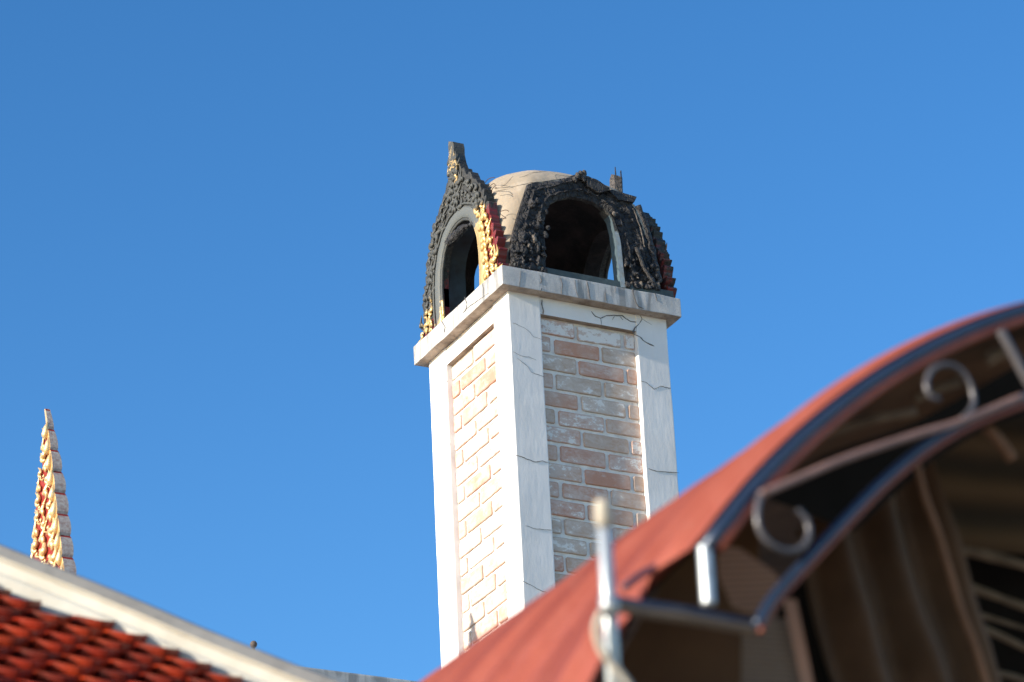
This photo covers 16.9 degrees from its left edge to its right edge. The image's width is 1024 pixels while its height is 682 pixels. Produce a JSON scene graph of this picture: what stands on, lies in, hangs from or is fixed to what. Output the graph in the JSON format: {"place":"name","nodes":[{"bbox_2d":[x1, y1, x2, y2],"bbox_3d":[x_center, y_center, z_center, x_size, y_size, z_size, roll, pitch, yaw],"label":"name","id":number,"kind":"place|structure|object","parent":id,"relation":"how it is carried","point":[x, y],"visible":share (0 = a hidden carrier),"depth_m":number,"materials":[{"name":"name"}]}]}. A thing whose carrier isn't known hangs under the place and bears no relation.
{"place":"outdoors","nodes":[
{"label":"outdoors","id":0,"kind":"place"},
{"bbox_2d":[31,409,75,573],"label":"gilded spire","id":1,"kind":"structure","parent":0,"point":[52,544],"depth_m":17.52,"materials":[{"name":"gold paint"}]},
{"bbox_2d":[303,667,417,681],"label":"roof","id":2,"kind":"structure","parent":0,"point":[344,676],"depth_m":16.74,"materials":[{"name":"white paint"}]},
{"bbox_2d":[250,641,256,647],"bbox_3d":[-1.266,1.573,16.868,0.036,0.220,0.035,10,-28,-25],"label":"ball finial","id":3,"kind":"object","parent":2,"relation":"on","point":[253,644],"visible":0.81,"depth_m":16.89,"materials":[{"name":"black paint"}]},
{"bbox_2d":[413,141,680,665],"bbox_3d":[0.237,0.606,19.199,1.157,3.819,1.162,10,-28,-25],"label":"brick chimney","id":4,"kind":"object","parent":2,"relation":"on","point":[541,352],"visible":0.83,"depth_m":19.00,"materials":[{"name":"white brick"}]},
{"bbox_2d":[0,0,1023,681],"label":"sky","id":5,"kind":"structure","parent":0,"point":[217,217],"materials":[{"name":"blue"}]},
{"label":"ground","id":6,"kind":"structure","parent":0,"visible":0},
{"bbox_2d":[0,544,340,681],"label":"tiled roof","id":7,"kind":"structure","parent":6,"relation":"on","point":[57,624],"depth_m":10.12,"materials":[{"name":"red tile"}]},
{"bbox_2d":[592,499,631,681],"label":"steel pipe","id":8,"kind":"object","parent":6,"relation":"on","point":[608,612],"visible":1,"depth_m":6.74,"materials":[{"name":"silver metal"}]},
{"bbox_2d":[420,301,1023,681],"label":"arched canopy","id":9,"kind":"object","parent":6,"relation":"on","point":[546,636],"visible":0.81,"depth_m":7.42,"materials":[{"name":"red paint"}]},
{"bbox_2d":[620,515,759,681],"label":"wall","id":10,"kind":"structure","parent":9,"relation":"hanging from","point":[659,651],"depth_m":7.64,"materials":[{"name":"brown wood"}]},
{"bbox_2d":[718,547,779,614],"bbox_3d":[0.524,0.524,7.500,0.152,0.148,0.062,1,-26,-9],"label":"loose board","id":11,"kind":"object","parent":9,"relation":"attached to","point":[749,582],"visible":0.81,"depth_m":7.50,"materials":[{"name":"brown wood"}]},
{"bbox_2d":[741,618,799,681],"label":"wall","id":12,"kind":"structure","parent":9,"relation":"hanging from","point":[769,656],"depth_m":7.35,"materials":[{"name":"brown wood"}]},
{"bbox_2d":[783,599,812,681],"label":"batten","id":13,"kind":"object","parent":9,"relation":"attached to","point":[798,640],"visible":1,"depth_m":7.36,"materials":[{"name":"brown wood"}]},
{"bbox_2d":[823,407,916,439],"bbox_3d":[0.745,0.197,7.597,0.302,0.083,0.028,-5,-26,5],"label":"pole","id":14,"kind":"object","parent":9,"relation":"attached to","point":[869,420],"visible":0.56,"depth_m":7.59,"materials":[{"name":"brown wood"}]},
{"bbox_2d":[766,368,1023,531],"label":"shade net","id":15,"kind":"object","parent":9,"relation":"attached to","point":[831,495],"visible":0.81,"depth_m":7.72,"materials":[{"name":"black fabric"}]},
{"bbox_2d":[796,460,1001,681],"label":"curtain","id":16,"kind":"object","parent":9,"relation":"hanging from","point":[882,604],"visible":0.85,"depth_m":7.96,"materials":[{"name":"brown fabric"}]},
{"bbox_2d":[777,553,1023,681],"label":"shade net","id":17,"kind":"object","parent":9,"relation":"attached to","point":[1007,581],"visible":0.1,"depth_m":8.90,"materials":[{"name":"black fabric"}]},
{"bbox_2d":[912,377,961,402],"bbox_3d":[0.957,0.111,7.750,0.113,0.053,0.024,-6,-26,7],"label":"pole","id":18,"kind":"object","parent":9,"relation":"attached to","point":[950,384],"visible":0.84,"depth_m":7.74,"materials":[{"name":"brown wood"}]},
{"bbox_2d":[914,463,989,681],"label":"batten","id":19,"kind":"object","parent":9,"relation":"attached to","point":[951,574],"visible":0.98,"depth_m":7.74,"materials":[{"name":"brown wood"}]},
{"bbox_2d":[934,417,1023,554],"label":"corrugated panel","id":20,"kind":"object","parent":9,"relation":"attached to","point":[981,479],"visible":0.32,"depth_m":8.69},
{"bbox_2d":[963,545,1023,569],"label":"pole","id":21,"kind":"object","parent":9,"relation":"attached to","point":[987,555],"visible":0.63,"depth_m":8.59,"materials":[{"name":"brown wood"}]},
{"bbox_2d":[982,345,1009,365],"bbox_3d":[1.102,0.032,7.800,0.070,0.050,0.037,-6,-26,7],"label":"pole","id":22,"kind":"object","parent":9,"relation":"attached to","point":[991,356],"visible":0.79,"depth_m":7.79,"materials":[{"name":"brown wood"}]},
{"bbox_2d":[972,583,1023,610],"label":"pole","id":23,"kind":"object","parent":9,"relation":"attached to","point":[995,596],"visible":0.61,"depth_m":8.59,"materials":[{"name":"brown wood"}]},
{"bbox_2d":[982,425,1017,462],"bbox_3d":[1.119,0.233,7.900,0.090,0.093,0.031,10,-28,-25],"label":"brace","id":24,"kind":"object","parent":9,"relation":"attached to","point":[994,435],"visible":1,"depth_m":7.89,"materials":[{"name":"brown wood"}]},
{"bbox_2d":[981,612,1023,629],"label":"pole","id":25,"kind":"object","parent":9,"relation":"attached to","point":[999,620],"visible":0.62,"depth_m":8.60,"materials":[{"name":"brown wood"}]},
{"bbox_2d":[985,625,1023,650],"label":"pole","id":26,"kind":"object","parent":9,"relation":"attached to","point":[995,633],"visible":0.74,"depth_m":8.59,"materials":[{"name":"brown wood"}]},
{"bbox_2d":[999,670,1023,681],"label":"pole","id":27,"kind":"object","parent":9,"relation":"attached to","point":[1013,676],"visible":0.7,"depth_m":8.59,"materials":[{"name":"brown wood"}]}
]}

